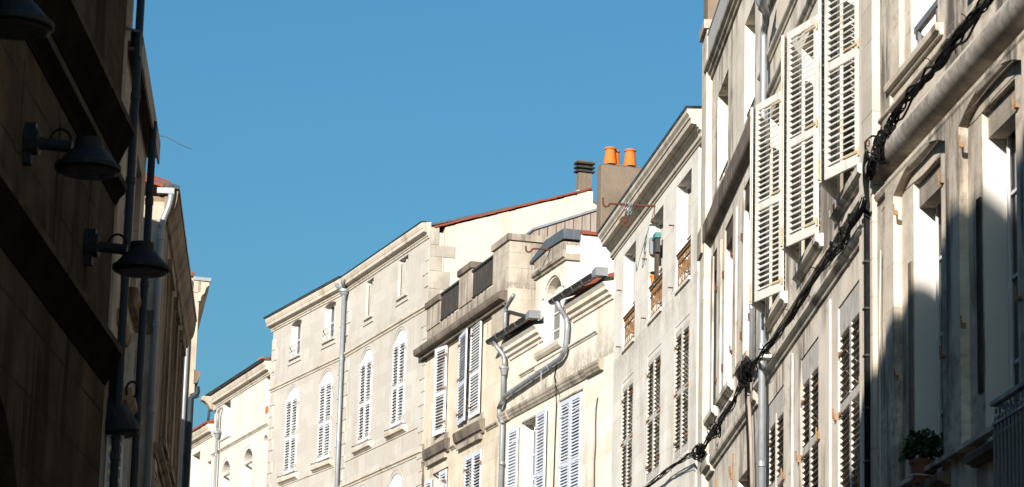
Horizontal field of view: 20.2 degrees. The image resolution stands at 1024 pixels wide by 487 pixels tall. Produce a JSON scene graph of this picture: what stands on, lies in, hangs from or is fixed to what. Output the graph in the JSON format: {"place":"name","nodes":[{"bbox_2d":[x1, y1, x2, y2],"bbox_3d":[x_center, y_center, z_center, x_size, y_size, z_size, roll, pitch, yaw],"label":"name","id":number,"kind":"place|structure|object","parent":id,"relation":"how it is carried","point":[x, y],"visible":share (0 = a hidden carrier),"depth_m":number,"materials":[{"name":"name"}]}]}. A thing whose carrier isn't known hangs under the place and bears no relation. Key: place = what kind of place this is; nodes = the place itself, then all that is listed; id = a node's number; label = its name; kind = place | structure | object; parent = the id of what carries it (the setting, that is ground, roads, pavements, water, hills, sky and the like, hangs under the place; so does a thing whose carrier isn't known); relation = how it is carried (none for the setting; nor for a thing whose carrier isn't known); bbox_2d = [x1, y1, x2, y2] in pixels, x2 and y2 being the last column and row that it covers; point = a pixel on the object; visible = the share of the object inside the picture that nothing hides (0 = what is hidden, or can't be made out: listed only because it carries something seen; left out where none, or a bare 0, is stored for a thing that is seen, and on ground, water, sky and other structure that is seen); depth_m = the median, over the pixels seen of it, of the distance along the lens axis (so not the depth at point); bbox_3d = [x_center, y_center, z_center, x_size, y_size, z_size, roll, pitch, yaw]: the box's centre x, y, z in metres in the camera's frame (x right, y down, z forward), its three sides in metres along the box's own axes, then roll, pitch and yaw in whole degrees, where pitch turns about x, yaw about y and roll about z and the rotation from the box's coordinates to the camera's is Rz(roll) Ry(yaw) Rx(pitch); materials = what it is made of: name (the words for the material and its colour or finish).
{"place":"outdoors","nodes":[
{"label":"outdoors","id":0,"kind":"place"},
{"bbox_2d":[0,0,134,486],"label":"terraced house","id":1,"kind":"structure","parent":0,"point":[61,350],"depth_m":21.34,"materials":[{"name":"stone"}]},
{"bbox_2d":[0,0,53,40],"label":"wall lamp","id":2,"kind":"object","parent":1,"relation":"attached to","point":[24,20],"visible":1,"depth_m":16.69,"materials":[{"name":"metal"}]},
{"bbox_2d":[22,122,120,179],"bbox_3d":[-3.036,-0.653,19.855,0.690,0.347,0.460,1,-13,0],"label":"wall lamp","id":3,"kind":"object","parent":1,"relation":"attached to","point":[86,157],"visible":1,"depth_m":19.78,"materials":[{"name":"metal"}]},
{"bbox_2d":[82,228,169,277],"bbox_3d":[-3.054,0.065,22.840,0.690,0.347,0.460,1,-13,0],"label":"wall lamp","id":4,"kind":"object","parent":1,"relation":"attached to","point":[140,259],"visible":1,"depth_m":22.76,"materials":[{"name":"metal"}]},
{"bbox_2d":[137,173,196,486],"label":"terraced house","id":5,"kind":"structure","parent":0,"point":[171,320],"depth_m":30.88,"materials":[{"name":"brown stone"}]},
{"bbox_2d":[178,271,210,486],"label":"terraced house","id":6,"kind":"structure","parent":0,"point":[191,388],"depth_m":40.49,"materials":[{"name":"brown stone"}]},
{"bbox_2d":[133,0,703,428],"label":"sky","id":7,"kind":"structure","parent":0,"point":[318,133],"materials":[{"name":"blue"}]},
{"bbox_2d":[334,160,596,486],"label":"terraced house","id":8,"kind":"structure","parent":0,"point":[391,289],"depth_m":68.75,"materials":[{"name":"white stone"}]},
{"bbox_2d":[367,364,372,440],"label":"window","id":9,"kind":"structure","parent":8,"relation":"in","point":[370,364],"depth_m":71.38,"materials":[{"name":"white wood"}]},
{"bbox_2d":[401,343,406,424],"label":"window","id":10,"kind":"structure","parent":8,"relation":"in","point":[404,343],"depth_m":68.88,"materials":[{"name":"white wood"}]},
{"bbox_3d":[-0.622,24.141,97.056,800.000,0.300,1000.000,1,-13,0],"label":"street","id":11,"kind":"structure","parent":0,"visible":0},
{"bbox_2d":[99,0,190,486],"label":"terraced house","id":12,"kind":"structure","parent":11,"relation":"on","point":[119,456],"depth_m":25.61,"materials":[{"name":"stone"}]},
{"bbox_2d":[105,364,140,438],"bbox_3d":[-3.350,1.297,24.417,0.421,0.719,0.425,1,-13,0],"label":"wall lamp","id":13,"kind":"object","parent":12,"relation":"attached to","point":[121,420],"visible":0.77,"depth_m":24.25,"materials":[{"name":"metal"}]},
{"bbox_2d":[190,410,213,486],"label":"terraced house","id":14,"kind":"structure","parent":11,"relation":"on","point":[201,456],"depth_m":85.17,"materials":[{"name":"white stone"}]},
{"bbox_2d":[197,456,199,486],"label":"window","id":15,"kind":"structure","parent":14,"relation":"in","point":[199,456],"depth_m":86.54,"materials":[{"name":"white glass"}]},
{"bbox_2d":[200,356,271,486],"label":"terraced house","id":16,"kind":"structure","parent":11,"relation":"on","point":[238,403],"depth_m":80.92,"materials":[{"name":"white stone"}]},
{"bbox_2d":[263,276,346,486],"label":"terraced house","id":17,"kind":"structure","parent":11,"relation":"on","point":[305,329],"depth_m":75.62,"materials":[{"name":"white stone"}]},
{"bbox_2d":[292,399,298,472],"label":"window","id":18,"kind":"structure","parent":17,"relation":"in","point":[296,399],"depth_m":76.84,"materials":[{"name":"white wood"}]},
{"bbox_2d":[295,321,301,354],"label":"window","id":19,"kind":"structure","parent":17,"relation":"in","point":[298,332],"depth_m":77.24,"materials":[{"name":"white glass"}]},
{"bbox_2d":[326,384,332,459],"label":"window","id":20,"kind":"structure","parent":17,"relation":"in","point":[329,384],"depth_m":74.39,"materials":[{"name":"white wood"}]},
{"bbox_2d":[329,303,335,337],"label":"window","id":21,"kind":"structure","parent":17,"relation":"in","point":[333,309],"depth_m":74.81,"materials":[{"name":"white glass"}]},
{"bbox_2d":[413,208,596,486],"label":"terraced house","id":22,"kind":"structure","parent":11,"relation":"on","point":[458,355],"depth_m":62.26,"materials":[{"name":"beige stone"}]},
{"bbox_2d":[442,471,447,486],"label":"window","id":23,"kind":"structure","parent":22,"relation":"in","point":[447,471],"depth_m":64.72,"materials":[{"name":"white wood"}]},
{"bbox_2d":[445,349,448,431],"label":"window","id":24,"kind":"structure","parent":22,"relation":"in","point":[447,349],"depth_m":65.23,"materials":[{"name":"white wood"}]},
{"bbox_2d":[467,336,472,419],"bbox_3d":[-0.822,2.905,63.003,0.065,2.020,0.950,5,-13,-16],"label":"window","id":25,"kind":"structure","parent":22,"relation":"in","point":[469,336],"depth_m":63.43,"materials":[{"name":"white wood"}]},
{"bbox_2d":[474,455,481,486],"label":"window","id":26,"kind":"structure","parent":22,"relation":"in","point":[477,461],"depth_m":62.16,"materials":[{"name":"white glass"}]},
{"bbox_2d":[485,147,641,486],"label":"terraced house","id":27,"kind":"structure","parent":11,"relation":"on","point":[555,416],"depth_m":56.51,"materials":[{"name":"beige stone"}]},
{"bbox_2d":[530,424,537,486],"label":"window","id":28,"kind":"structure","parent":27,"relation":"in","point":[533,433],"depth_m":58.16,"materials":[{"name":"white glass"}]},
{"bbox_2d":[552,299,562,341],"bbox_3d":[0.991,1.488,57.010,0.065,1.060,1.220,5,-13,-16],"label":"window","id":29,"kind":"structure","parent":27,"relation":"in","point":[556,316],"depth_m":57.36,"materials":[{"name":"white glass"}]},
{"bbox_2d":[571,396,582,486],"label":"window","id":30,"kind":"structure","parent":27,"relation":"in","point":[582,396],"depth_m":55.58,"materials":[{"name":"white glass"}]},
{"bbox_2d":[597,106,701,486],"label":"terraced house","id":31,"kind":"structure","parent":11,"relation":"on","point":[655,388],"depth_m":48.34,"materials":[{"name":"stone"}]},
{"bbox_2d":[631,252,635,337],"bbox_3d":[2.274,0.948,51.646,0.065,1.770,1.270,3,-13,-7],"label":"window","id":32,"kind":"structure","parent":31,"relation":"in","point":[634,255],"depth_m":52.25,"materials":[{"name":"white glass"}]},
{"bbox_2d":[648,271,653,283],"bbox_3d":[2.422,0.582,49.301,0.164,0.214,0.172,-3,-14,19],"label":"flower pot","id":33,"kind":"object","parent":31,"relation":"attached to","point":[652,276],"visible":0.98,"depth_m":49.26,"materials":[{"name":"ceramic"}]},
{"bbox_2d":[649,237,652,254],"bbox_3d":[2.436,0.046,49.696,0.116,0.300,0.104,3,-13,-7],"label":"meter box","id":34,"kind":"object","parent":31,"relation":"attached to","point":[650,247],"visible":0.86,"depth_m":49.65,"materials":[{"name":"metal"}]},
{"bbox_2d":[652,232,661,286],"bbox_3d":[2.472,0.279,49.234,0.110,0.920,0.320,3,-13,-7],"label":"window","id":35,"kind":"structure","parent":31,"relation":"in","point":[656,237],"depth_m":49.17,"materials":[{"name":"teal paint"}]},
{"bbox_2d":[657,217,662,308],"bbox_3d":[2.612,0.352,49.023,0.065,1.770,1.330,3,-13,-7],"label":"window","id":36,"kind":"structure","parent":31,"relation":"in","point":[660,224],"depth_m":49.55,"materials":[{"name":"white glass"}]},
{"bbox_2d":[685,180,691,276],"bbox_3d":[2.941,-0.208,46.552,0.065,1.770,1.280,3,-13,-7],"label":"window","id":37,"kind":"structure","parent":31,"relation":"in","point":[688,188],"depth_m":47.10,"materials":[{"name":"white glass"}]},
{"bbox_2d":[697,0,761,486],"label":"terraced house","id":38,"kind":"structure","parent":11,"relation":"on","point":[729,35],"depth_m":40.87,"materials":[{"name":"beige stone"}]},
{"bbox_2d":[731,248,732,378],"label":"window","id":39,"kind":"structure","parent":38,"relation":"in","point":[732,248],"depth_m":40.83,"materials":[{"name":"white glass"}]},
{"bbox_2d":[744,386,749,486],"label":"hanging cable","id":40,"kind":"object","parent":38,"relation":"hanging from","point":[748,458],"visible":0.73,"depth_m":36.70,"materials":[{"name":"black rubber"}]},
{"bbox_2d":[746,383,753,486],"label":"conduit","id":41,"kind":"object","parent":38,"relation":"attached to","point":[750,438],"visible":0.85,"depth_m":36.37,"materials":[{"name":"grey metal"}]},
{"bbox_2d":[749,0,861,486],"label":"terraced house","id":42,"kind":"structure","parent":11,"relation":"on","point":[805,162],"depth_m":31.76,"materials":[{"name":"beige stone"}]},
{"bbox_2d":[643,196,867,486],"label":"cable bundle","id":43,"kind":"object","parent":42,"relation":"attached to","point":[745,376],"visible":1,"depth_m":34.45,"materials":[{"name":"black rubber"}]},
{"bbox_2d":[858,316,859,486],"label":"window","id":44,"kind":"structure","parent":42,"relation":"in","point":[858,316],"depth_m":29.20,"materials":[{"name":"grey wood"}]},
{"bbox_2d":[861,0,1023,486],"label":"terraced house","id":45,"kind":"structure","parent":11,"relation":"on","point":[946,189],"depth_m":24.20,"materials":[{"name":"grey stone"}]},
{"bbox_2d":[862,151,870,486],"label":"cable duct","id":46,"kind":"object","parent":45,"relation":"attached to","point":[866,408],"visible":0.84,"depth_m":26.98,"materials":[{"name":"metal"}]},
{"bbox_2d":[898,428,942,484],"bbox_3d":[3.550,1.823,24.677,0.446,0.479,0.590,3,-13,-5],"label":"potted plant","id":47,"kind":"object","parent":45,"relation":"on","point":[924,444],"visible":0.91,"depth_m":24.58,"materials":[{"name":"green plant"}]},
{"bbox_2d":[864,0,993,180],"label":"cable bundle","id":48,"kind":"object","parent":45,"relation":"on","point":[940,63],"visible":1,"depth_m":25.14,"materials":[{"name":"black rubber"}]},
{"bbox_2d":[932,0,935,24],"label":"window","id":49,"kind":"structure","parent":45,"relation":"in","point":[934,18],"depth_m":26.18,"materials":[{"name":"white glass"}]},
{"bbox_2d":[936,203,942,471],"bbox_3d":[3.833,0.718,25.011,0.065,2.780,1.020,3,-13,-5],"label":"window","id":50,"kind":"structure","parent":45,"relation":"in","point":[938,209],"depth_m":25.48,"materials":[{"name":"grey glass"}]},
{"bbox_2d":[1006,129,1019,408],"bbox_3d":[4.062,0.183,22.663,0.065,2.780,1.020,3,-13,-5],"label":"window","id":51,"kind":"structure","parent":45,"relation":"in","point":[1011,139],"depth_m":23.09,"materials":[{"name":"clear glass"}]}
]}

